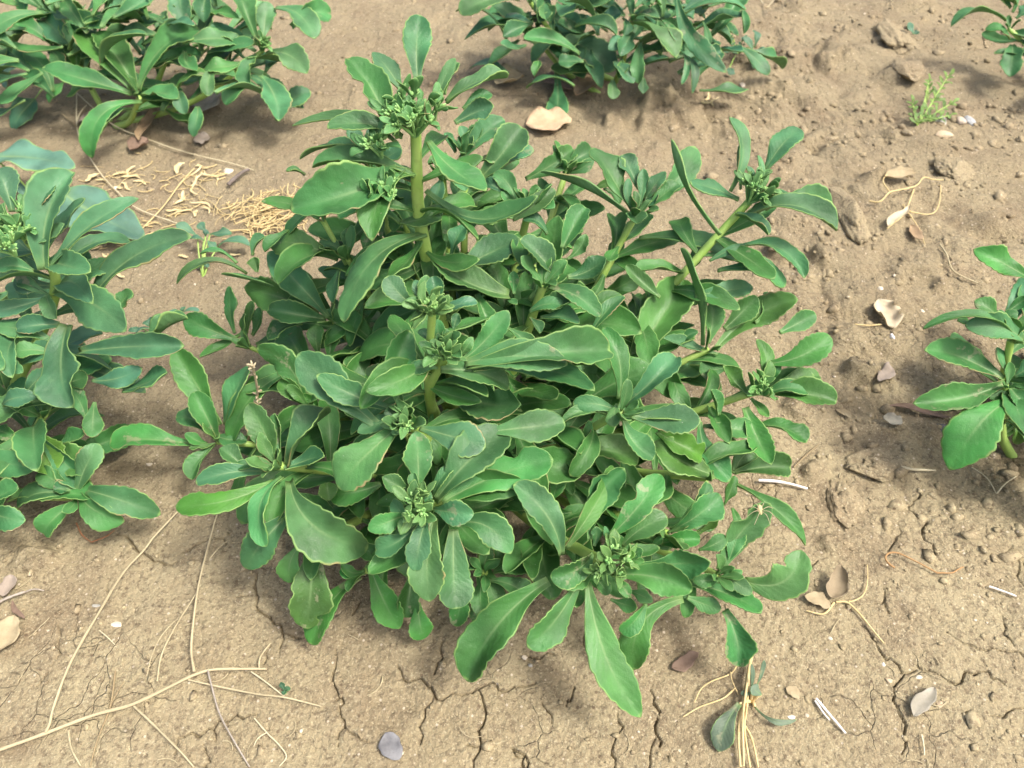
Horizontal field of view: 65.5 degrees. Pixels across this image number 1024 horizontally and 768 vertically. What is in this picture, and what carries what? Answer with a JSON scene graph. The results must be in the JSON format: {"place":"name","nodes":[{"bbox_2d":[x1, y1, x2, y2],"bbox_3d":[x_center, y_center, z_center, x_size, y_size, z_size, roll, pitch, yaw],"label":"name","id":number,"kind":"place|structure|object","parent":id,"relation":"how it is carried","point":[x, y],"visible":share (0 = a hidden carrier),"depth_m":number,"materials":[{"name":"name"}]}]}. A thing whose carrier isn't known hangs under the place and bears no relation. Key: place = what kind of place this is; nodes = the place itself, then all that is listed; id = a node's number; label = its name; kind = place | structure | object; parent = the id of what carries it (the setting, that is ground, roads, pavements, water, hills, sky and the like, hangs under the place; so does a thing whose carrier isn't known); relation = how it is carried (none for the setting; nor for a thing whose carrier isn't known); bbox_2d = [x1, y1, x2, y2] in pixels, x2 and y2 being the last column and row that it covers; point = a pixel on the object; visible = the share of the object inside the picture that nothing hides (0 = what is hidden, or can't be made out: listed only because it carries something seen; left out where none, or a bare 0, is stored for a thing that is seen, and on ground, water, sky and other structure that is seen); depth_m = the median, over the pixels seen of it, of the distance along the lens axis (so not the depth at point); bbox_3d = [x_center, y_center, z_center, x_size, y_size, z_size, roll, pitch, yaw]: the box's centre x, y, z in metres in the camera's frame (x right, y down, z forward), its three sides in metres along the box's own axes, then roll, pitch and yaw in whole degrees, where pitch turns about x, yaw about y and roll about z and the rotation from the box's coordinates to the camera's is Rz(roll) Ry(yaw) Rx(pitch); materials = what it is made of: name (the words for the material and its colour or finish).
{"place":"outdoors","nodes":[
{"label":"outdoors","id":0,"kind":"place"},
{"bbox_2d":[0,0,1023,767],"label":"ground","id":1,"kind":"structure","parent":0,"point":[242,618],"depth_m":0.59,"materials":[{"name":"soil"}]},
{"bbox_2d":[0,63,15,87],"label":"broad leaved weed","id":2,"kind":"object","parent":1,"relation":"on","point":[5,84],"visible":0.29,"depth_m":1.01,"materials":[{"name":"green plant"}]},
{"bbox_2d":[0,574,16,595],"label":"dry leaf","id":3,"kind":"object","parent":1,"relation":"on","point":[7,584],"visible":1,"depth_m":0.54,"materials":[{"name":"brown plant"}]},
{"bbox_2d":[0,615,19,649],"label":"dry leaf","id":4,"kind":"object","parent":1,"relation":"on","point":[9,630],"visible":1,"depth_m":0.52,"materials":[{"name":"beige plant"}]},
{"bbox_2d":[11,600,24,618],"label":"dry leaf","id":5,"kind":"object","parent":1,"relation":"on","point":[16,611],"visible":1,"depth_m":0.53,"materials":[{"name":"brown plant"}]},
{"bbox_2d":[0,588,43,602],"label":"grey stick","id":6,"kind":"object","parent":1,"relation":"on","point":[11,596],"visible":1,"depth_m":0.54,"materials":[{"name":"grey wood"}]},
{"bbox_2d":[9,89,42,128],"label":"leaf","id":7,"kind":"object","parent":1,"relation":"on","point":[22,113],"visible":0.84,"depth_m":0.94,"materials":[{"name":"green plant"}]},
{"bbox_2d":[0,139,144,239],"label":"broad leaved weed","id":8,"kind":"object","parent":1,"relation":"on","point":[25,154],"visible":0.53,"depth_m":0.80,"materials":[{"name":"green plant"}]},
{"bbox_2d":[78,111,88,121],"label":"dry leaf","id":9,"kind":"object","parent":1,"relation":"on","point":[82,116],"visible":0.16,"depth_m":0.95,"materials":[{"name":"plant"}]},
{"bbox_2d":[85,173,98,181],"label":"curled leaf","id":10,"kind":"object","parent":1,"relation":"on","point":[90,176],"visible":1,"depth_m":0.87,"materials":[{"name":"beige plant"}]},
{"bbox_2d":[75,522,114,542],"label":"dry twig","id":11,"kind":"object","parent":1,"relation":"on","point":[76,523],"visible":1,"depth_m":0.57,"materials":[{"name":"brown wood"}]},
{"bbox_2d":[0,166,191,537],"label":"succulent plant","id":12,"kind":"object","parent":1,"relation":"on","point":[67,464],"visible":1,"depth_m":0.54,"materials":[{"name":"green plant"}]},
{"bbox_2d":[89,671,123,766],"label":"dry twig","id":13,"kind":"object","parent":1,"relation":"on","point":[112,698],"visible":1,"depth_m":0.49,"materials":[{"name":"beige wood"}]},
{"bbox_2d":[111,621,120,626],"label":"pebble","id":14,"kind":"object","parent":1,"relation":"on","point":[116,624],"visible":1,"depth_m":0.53,"materials":[{"name":"beige stone"}]},
{"bbox_2d":[120,182,129,189],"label":"curled leaf","id":15,"kind":"object","parent":1,"relation":"on","point":[125,185],"visible":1,"depth_m":0.86,"materials":[{"name":"beige plant"}]},
{"bbox_2d":[120,174,139,177],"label":"curled leaf","id":16,"kind":"object","parent":1,"relation":"on","point":[135,175],"visible":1,"depth_m":0.87,"materials":[{"name":"beige plant"}]},
{"bbox_2d":[76,93,193,230],"bbox_3d":[-0.450,-0.254,0.892,0.041,0.008,0.370,-30,54,-24],"label":"dry stalk","id":17,"kind":"object","parent":1,"relation":"on","point":[101,173],"visible":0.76,"depth_m":0.86,"materials":[{"name":"beige plant"}]},
{"bbox_2d":[127,136,148,150],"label":"dry leaf","id":18,"kind":"object","parent":1,"relation":"on","point":[133,143],"visible":1,"depth_m":0.91,"materials":[{"name":"brown plant"}]},
{"bbox_2d":[132,179,145,184],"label":"curled leaf","id":19,"kind":"object","parent":1,"relation":"on","point":[138,180],"visible":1,"depth_m":0.86,"materials":[{"name":"beige plant"}]},
{"bbox_2d":[134,107,157,139],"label":"dry leaf","id":20,"kind":"object","parent":1,"relation":"on","point":[145,122],"visible":0.73,"depth_m":0.93,"materials":[{"name":"brown plant"}]},
{"bbox_2d":[0,511,320,767],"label":"dry branch","id":21,"kind":"object","parent":1,"relation":"on","point":[47,731],"visible":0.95,"depth_m":0.50,"materials":[{"name":"beige wood"}]},
{"bbox_2d":[207,670,249,766],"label":"dry twig","id":22,"kind":"object","parent":21,"relation":"attached to","point":[218,710],"visible":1,"depth_m":0.48,"materials":[{"name":"beige wood"}]},
{"bbox_2d":[146,621,174,676],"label":"dry twig","id":23,"kind":"object","parent":1,"relation":"on","point":[156,645],"visible":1,"depth_m":0.52,"materials":[{"name":"beige wood"}]},
{"bbox_2d":[128,306,199,332],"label":"seedling weed","id":24,"kind":"object","parent":1,"relation":"on","point":[146,323],"visible":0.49,"depth_m":0.70,"materials":[{"name":"green plant"}]},
{"bbox_2d":[76,92,253,170],"bbox_3d":[-0.421,-0.291,0.926,0.313,0.004,0.027,27,53,22],"label":"dry stalk","id":25,"kind":"object","parent":1,"relation":"on","point":[166,145],"visible":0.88,"depth_m":0.91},
{"bbox_2d":[0,0,330,157],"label":"succulent plant","id":26,"kind":"object","parent":1,"relation":"on","point":[66,25],"visible":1,"depth_m":0.88,"materials":[{"name":"green plant"}]},
{"bbox_2d":[142,168,194,227],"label":"straw stalk","id":27,"kind":"object","parent":1,"relation":"on","point":[169,197],"visible":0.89,"depth_m":0.84,"materials":[{"name":"beige plant"}]},
{"bbox_2d":[70,151,275,254],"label":"straw bits","id":28,"kind":"object","parent":1,"relation":"on","point":[189,186],"visible":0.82,"depth_m":0.85,"materials":[{"name":"beige plant"}]},
{"bbox_2d":[165,208,181,211],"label":"curled leaf","id":29,"kind":"object","parent":1,"relation":"on","point":[175,209],"visible":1,"depth_m":0.83,"materials":[{"name":"beige plant"}]},
{"bbox_2d":[156,584,200,681],"bbox_3d":[-0.220,0.161,0.521,0.006,0.002,0.068,6,48,6],"label":"dry twig","id":30,"kind":"object","parent":1,"relation":"on","point":[158,669],"visible":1,"depth_m":0.52,"materials":[{"name":"beige wood"}]},
{"bbox_2d":[173,190,184,204],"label":"curled leaf","id":31,"kind":"object","parent":1,"relation":"on","point":[182,197],"visible":1,"depth_m":0.84,"materials":[{"name":"beige plant"}]},
{"bbox_2d":[174,162,184,173],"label":"curled leaf","id":32,"kind":"object","parent":1,"relation":"on","point":[177,167],"visible":1,"depth_m":0.88,"materials":[{"name":"beige plant"}]},
{"bbox_2d":[173,207,193,214],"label":"curled leaf","id":33,"kind":"object","parent":1,"relation":"on","point":[183,210],"visible":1,"depth_m":0.83,"materials":[{"name":"beige plant"}]},
{"bbox_2d":[183,166,200,182],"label":"curled leaf","id":34,"kind":"object","parent":1,"relation":"on","point":[198,169],"visible":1,"depth_m":0.88,"materials":[{"name":"beige plant"}]},
{"bbox_2d":[191,174,201,186],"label":"curled leaf","id":35,"kind":"object","parent":1,"relation":"on","point":[196,178],"visible":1,"depth_m":0.86,"materials":[{"name":"beige plant"}]},
{"bbox_2d":[190,201,210,207],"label":"curled leaf","id":36,"kind":"object","parent":1,"relation":"on","point":[201,202],"visible":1,"depth_m":0.83,"materials":[{"name":"beige plant"}]},
{"bbox_2d":[193,131,209,143],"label":"dry leaf","id":37,"kind":"object","parent":1,"relation":"on","point":[201,137],"visible":0.96,"depth_m":0.93,"materials":[{"name":"brown plant"}]},
{"bbox_2d":[192,93,220,111],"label":"dry leaf","id":38,"kind":"object","parent":1,"relation":"on","point":[211,101],"visible":0.57,"depth_m":0.97,"materials":[{"name":"grey plant"}]},
{"bbox_2d":[176,221,249,276],"bbox_3d":[-0.289,-0.138,0.777,0.054,0.033,0.058,-25,53,-21],"label":"seedling weed","id":39,"kind":"object","parent":1,"relation":"on","point":[221,232],"visible":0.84,"depth_m":0.77,"materials":[{"name":"green plant"}]},
{"bbox_2d":[223,168,233,173],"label":"pebble","id":40,"kind":"object","parent":1,"relation":"on","point":[227,170],"visible":1,"depth_m":0.88,"materials":[{"name":"beige stone"}]},
{"bbox_2d":[212,229,251,239],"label":"straw stalk","id":41,"kind":"object","parent":1,"relation":"on","point":[236,230],"visible":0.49,"depth_m":0.80,"materials":[{"name":"beige plant"}]},
{"bbox_2d":[227,168,249,185],"bbox_3d":[-0.295,-0.225,0.861,0.005,0.006,0.035,21,51,18],"label":"grey bark","id":42,"kind":"object","parent":1,"relation":"on","point":[234,178],"visible":1,"depth_m":0.86,"materials":[{"name":"beige wood"}]},
{"bbox_2d":[251,671,283,695],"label":"dry twig","id":43,"kind":"object","parent":1,"relation":"on","point":[266,682],"visible":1,"depth_m":0.50,"materials":[{"name":"beige wood"}]},
{"bbox_2d":[211,183,328,237],"bbox_3d":[-0.246,-0.185,0.823,0.114,0.017,0.101,26,53,22],"label":"shredded straw","id":44,"kind":"object","parent":1,"relation":"on","point":[260,223],"visible":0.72,"depth_m":0.81,"materials":[{"name":"beige plant"}]},
{"bbox_2d":[253,718,286,765],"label":"dry twig","id":45,"kind":"object","parent":1,"relation":"on","point":[260,725],"visible":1,"depth_m":0.48,"materials":[{"name":"beige wood"}]},
{"bbox_2d":[279,682,289,694],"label":"seedling weed","id":46,"kind":"object","parent":1,"relation":"on","point":[284,688],"visible":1,"depth_m":0.49,"materials":[{"name":"green plant"}]},
{"bbox_2d":[378,732,402,759],"bbox_3d":[-0.072,0.215,0.474,0.015,0.002,0.016,0,48,0],"label":"pebble","id":47,"kind":"object","parent":1,"relation":"on","point":[390,746],"visible":1,"depth_m":0.47,"materials":[{"name":"grey stone"}]},
{"bbox_2d":[110,14,837,716],"bbox_3d":[-0.018,-0.058,0.530,0.478,0.298,0.418,14,50,13],"label":"succulent plant","id":48,"kind":"object","parent":1,"relation":"on","point":[428,318],"visible":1,"depth_m":0.50,"materials":[{"name":"green plant"}]},
{"bbox_2d":[242,360,261,458],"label":"dead flower stalk","id":49,"kind":"object","parent":48,"relation":"on","point":[253,367],"visible":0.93,"depth_m":0.53,"materials":[{"name":"beige plant"}]},
{"bbox_2d":[743,501,775,524],"bbox_3d":[0.148,0.076,0.475,0.018,0.004,0.017,0,48,0],"label":"spider","id":50,"kind":"object","parent":48,"relation":"on","point":[759,509],"visible":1,"depth_m":0.47},
{"bbox_2d":[5,13,1006,754],"bbox_3d":[0.063,-0.223,0.868,2.041,0.026,1.244,0,48,0],"label":"pale grit","id":51,"kind":"object","parent":1,"relation":"on","point":[637,731],"visible":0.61,"depth_m":0.61,"materials":[{"name":"beige stone"}]},
{"bbox_2d":[494,62,523,83],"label":"dry leaf","id":52,"kind":"object","parent":1,"relation":"on","point":[514,75],"visible":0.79,"depth_m":1.00,"materials":[{"name":"brown plant"}]},
{"bbox_2d":[0,0,1023,728],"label":"soil lumps","id":53,"kind":"object","parent":1,"relation":"on","point":[1008,556],"visible":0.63,"depth_m":0.81,"materials":[{"name":"brown soil"}]},
{"bbox_2d":[1,0,1023,767],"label":"soil crumbs","id":54,"kind":"object","parent":1,"relation":"on","point":[487,746],"visible":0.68,"depth_m":0.56,"materials":[{"name":"brown soil"}]},
{"bbox_2d":[2,13,1023,767],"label":"plant debris","id":55,"kind":"object","parent":1,"relation":"on","point":[562,563],"visible":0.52,"depth_m":0.51,"materials":[{"name":"brown plant"}]},
{"bbox_2d":[526,106,571,129],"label":"dry leaf","id":56,"kind":"object","parent":1,"relation":"on","point":[542,118],"visible":1,"depth_m":0.94,"materials":[{"name":"beige plant"}]},
{"bbox_2d":[543,71,578,89],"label":"dry leaf","id":57,"kind":"object","parent":1,"relation":"on","point":[565,85],"visible":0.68,"depth_m":0.99,"materials":[{"name":"brown plant"}]},
{"bbox_2d":[571,73,596,95],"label":"dry leaf","id":58,"kind":"object","parent":1,"relation":"on","point":[586,83],"visible":0.56,"depth_m":0.98,"materials":[{"name":"brown plant"}]},
{"bbox_2d":[456,0,786,112],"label":"succulent plant","id":59,"kind":"object","parent":1,"relation":"on","point":[569,42],"visible":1,"depth_m":0.93,"materials":[{"name":"green plant"}]},
{"bbox_2d":[671,651,698,671],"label":"dry leaf","id":60,"kind":"object","parent":1,"relation":"on","point":[685,662],"visible":1,"depth_m":0.51,"materials":[{"name":"brown plant"}]},
{"bbox_2d":[683,657,758,767],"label":"straw bundle","id":61,"kind":"object","parent":1,"relation":"on","point":[742,728],"visible":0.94,"depth_m":0.48,"materials":[{"name":"beige plant"}]},
{"bbox_2d":[725,30,765,74],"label":"seedling weed","id":62,"kind":"object","parent":1,"relation":"on","point":[747,40],"visible":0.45,"depth_m":1.04,"materials":[{"name":"green plant"}]},
{"bbox_2d":[710,660,796,751],"bbox_3d":[0.140,0.196,0.482,0.054,0.023,0.036,-16,50,-14],"label":"wilted weed","id":63,"kind":"object","parent":1,"relation":"on","point":[722,732],"visible":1,"depth_m":0.48,"materials":[{"name":"plant"}]},
{"bbox_2d":[758,479,807,489],"bbox_3d":[0.203,0.075,0.597,0.036,0.004,0.009,0,48,0],"label":"white stick","id":64,"kind":"object","parent":1,"relation":"on","point":[778,481],"visible":1,"depth_m":0.60,"materials":[{"name":"white wood"}]},
{"bbox_2d":[786,685,799,698],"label":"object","id":65,"kind":"object","parent":1,"relation":"on","point":[793,691],"visible":1,"depth_m":0.49,"materials":[{"name":"beige stone"}]},
{"bbox_2d":[793,444,818,467],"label":"dry twig","id":66,"kind":"object","parent":1,"relation":"on","point":[795,465],"visible":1,"depth_m":0.61,"materials":[{"name":"beige wood"}]},
{"bbox_2d":[804,591,834,614],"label":"dry leaf","id":67,"kind":"object","parent":1,"relation":"on","point":[818,598],"visible":1,"depth_m":0.53,"materials":[{"name":"plant"}]},
{"bbox_2d":[814,698,845,733],"bbox_3d":[0.192,0.202,0.483,0.004,0.003,0.025,-23,52,-19],"label":"dry straw","id":68,"kind":"object","parent":1,"relation":"on","point":[828,713],"visible":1,"depth_m":0.48,"materials":[{"name":"white plant"}]},
{"bbox_2d":[836,409,850,417],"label":"dry leaf","id":69,"kind":"object","parent":1,"relation":"on","point":[844,412],"visible":1,"depth_m":0.65,"materials":[{"name":"beige plant"}]},
{"bbox_2d":[826,479,865,528],"bbox_3d":[0.247,0.089,0.590,0.028,0.014,0.046,0,48,0],"label":"soil clod","id":70,"kind":"object","parent":1,"relation":"on","point":[845,501],"visible":1,"depth_m":0.58,"materials":[{"name":"brown soil"}]},
{"bbox_2d":[830,186,871,244],"bbox_3d":[0.349,-0.175,0.826,0.029,0.030,0.102,0,48,0],"label":"soil clod","id":71,"kind":"object","parent":1,"relation":"on","point":[851,217],"visible":0.87,"depth_m":0.81,"materials":[{"name":"brown soil"}]},
{"bbox_2d":[826,564,883,643],"bbox_3d":[0.228,0.142,0.528,0.037,0.013,0.057,0,48,0],"label":"dry leaf","id":72,"kind":"object","parent":1,"relation":"on","point":[837,585],"visible":1,"depth_m":0.54,"materials":[{"name":"plant"}]},
{"bbox_2d":[841,447,909,481],"bbox_3d":[0.282,0.063,0.612,0.052,0.015,0.031,-12,49,-11],"label":"soil clod","id":73,"kind":"object","parent":1,"relation":"on","point":[881,464],"visible":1,"depth_m":0.61,"materials":[{"name":"brown soil"}]},
{"bbox_2d":[855,299,903,328],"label":"dry leaf","id":74,"kind":"object","parent":1,"relation":"on","point":[888,311],"visible":1,"depth_m":0.72,"materials":[{"name":"plant"}]},
{"bbox_2d":[877,362,895,381],"bbox_3d":[0.310,-0.010,0.659,0.022,0.007,0.012,-25,53,-21],"label":"stone","id":75,"kind":"object","parent":1,"relation":"on","point":[887,371],"visible":1,"depth_m":0.66,"materials":[{"name":"beige stone"}]},
{"bbox_2d":[885,678,892,682],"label":"pebble","id":76,"kind":"object","parent":1,"relation":"on","point":[888,680],"visible":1,"depth_m":0.50,"materials":[{"name":"beige stone"}]},
{"bbox_2d":[883,412,902,424],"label":"dry leaf","id":77,"kind":"object","parent":1,"relation":"on","point":[892,418],"visible":1,"depth_m":0.63,"materials":[{"name":"grey plant"}]},
{"bbox_2d":[871,19,916,54],"bbox_3d":[0.522,-0.477,1.094,0.061,0.030,0.093,0,48,0],"label":"soil clod","id":78,"kind":"object","parent":1,"relation":"on","point":[896,38],"visible":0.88,"depth_m":1.08,"materials":[{"name":"brown soil"}]},
{"bbox_2d":[887,205,909,225],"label":"dry leaf","id":79,"kind":"object","parent":1,"relation":"on","point":[894,217],"visible":1,"depth_m":0.81,"materials":[{"name":"beige plant"}]},
{"bbox_2d":[884,166,915,178],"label":"dry leaf","id":80,"kind":"object","parent":1,"relation":"on","point":[898,172],"visible":1,"depth_m":0.85,"materials":[{"name":"beige plant"}]},
{"bbox_2d":[869,174,943,243],"bbox_3d":[0.413,-0.194,0.836,0.066,0.016,0.121,23,52,19],"label":"dead weed","id":81,"kind":"object","parent":1,"relation":"on","point":[883,198],"visible":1,"depth_m":0.83,"materials":[{"name":"plant"}]},
{"bbox_2d":[889,57,925,81],"bbox_3d":[0.502,-0.397,1.007,0.040,0.015,0.055,0,48,0],"label":"soil clod","id":82,"kind":"object","parent":1,"relation":"on","point":[913,70],"visible":1,"depth_m":1.00,"materials":[{"name":"brown soil"}]},
{"bbox_2d":[907,22,919,34],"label":"seedling weed","id":83,"kind":"object","parent":1,"relation":"on","point":[910,26],"visible":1,"depth_m":1.09,"materials":[{"name":"green plant"}]},
{"bbox_2d":[909,225,923,239],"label":"dry leaf","id":84,"kind":"object","parent":1,"relation":"on","point":[915,231],"visible":1,"depth_m":0.80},
{"bbox_2d":[902,466,935,470],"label":"dry twig","id":85,"kind":"object","parent":1,"relation":"on","point":[914,469],"visible":1,"depth_m":0.60,"materials":[{"name":"beige wood"}]},
{"bbox_2d":[889,403,949,417],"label":"twig","id":86,"kind":"object","parent":1,"relation":"on","point":[918,409],"visible":0.98,"depth_m":0.65,"materials":[{"name":"wood"}]},
{"bbox_2d":[920,734,924,754],"bbox_3d":[0.243,0.213,0.472,0.003,0.002,0.012,0,48,0],"label":"dry straw","id":87,"kind":"object","parent":1,"relation":"on","point":[923,744],"visible":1,"depth_m":0.47,"materials":[{"name":"beige plant"}]},
{"bbox_2d":[910,687,936,716],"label":"dry leaf","id":88,"kind":"object","parent":1,"relation":"on","point":[923,701],"visible":1,"depth_m":0.49,"materials":[{"name":"beige plant"}]},
{"bbox_2d":[884,551,963,573],"bbox_3d":[0.285,0.124,0.550,0.054,0.005,0.014,4,48,4],"label":"dry root","id":89,"kind":"object","parent":1,"relation":"on","point":[886,560],"visible":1,"depth_m":0.55,"materials":[{"name":"plant"}]},
{"bbox_2d":[906,68,959,125],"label":"feathery weed","id":90,"kind":"object","parent":1,"relation":"on","point":[924,106],"visible":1,"depth_m":0.94,"materials":[{"name":"green plant"}]},
{"bbox_2d":[935,116,946,124],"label":"stone","id":91,"kind":"object","parent":1,"relation":"on","point":[940,120],"visible":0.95,"depth_m":0.95,"materials":[{"name":"beige stone"}]},
{"bbox_2d":[935,130,953,137],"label":"stone","id":92,"kind":"object","parent":1,"relation":"on","point":[944,134],"visible":1,"depth_m":0.93,"materials":[{"name":"beige stone"}]},
{"bbox_2d":[934,156,974,180],"bbox_3d":[0.489,-0.238,0.885,0.037,0.021,0.044,-25,53,-21],"label":"soil clod","id":93,"kind":"object","parent":1,"relation":"on","point":[954,167],"visible":1,"depth_m":0.88,"materials":[{"name":"beige soil"}]},
{"bbox_2d":[939,244,977,283],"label":"dry twig","id":94,"kind":"object","parent":1,"relation":"on","point":[945,252],"visible":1,"depth_m":0.76,"materials":[{"name":"beige wood"}]},
{"bbox_2d":[956,116,966,124],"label":"pebble","id":95,"kind":"object","parent":1,"relation":"on","point":[960,120],"visible":1,"depth_m":0.94,"materials":[{"name":"beige stone"}]},
{"bbox_2d":[913,244,1023,469],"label":"succulent plant","id":96,"kind":"object","parent":1,"relation":"on","point":[975,430],"visible":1,"depth_m":0.56,"materials":[{"name":"green plant"}]},
{"bbox_2d":[964,115,975,125],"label":"stone","id":97,"kind":"object","parent":1,"relation":"on","point":[969,120],"visible":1,"depth_m":0.95,"materials":[{"name":"grey stone"}]},
{"bbox_2d":[951,0,1023,76],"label":"succulent plant","id":98,"kind":"object","parent":1,"relation":"on","point":[1011,62],"visible":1,"depth_m":0.97,"materials":[{"name":"green plant"}]},
{"bbox_2d":[971,467,1016,493],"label":"dry twig","id":99,"kind":"object","parent":1,"relation":"on","point":[1001,487],"visible":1,"depth_m":0.60,"materials":[{"name":"wood"}]},
{"bbox_2d":[989,585,1016,596],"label":"dry twig","id":100,"kind":"object","parent":1,"relation":"on","point":[998,589],"visible":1,"depth_m":0.54,"materials":[{"name":"grey wood"}]}
]}

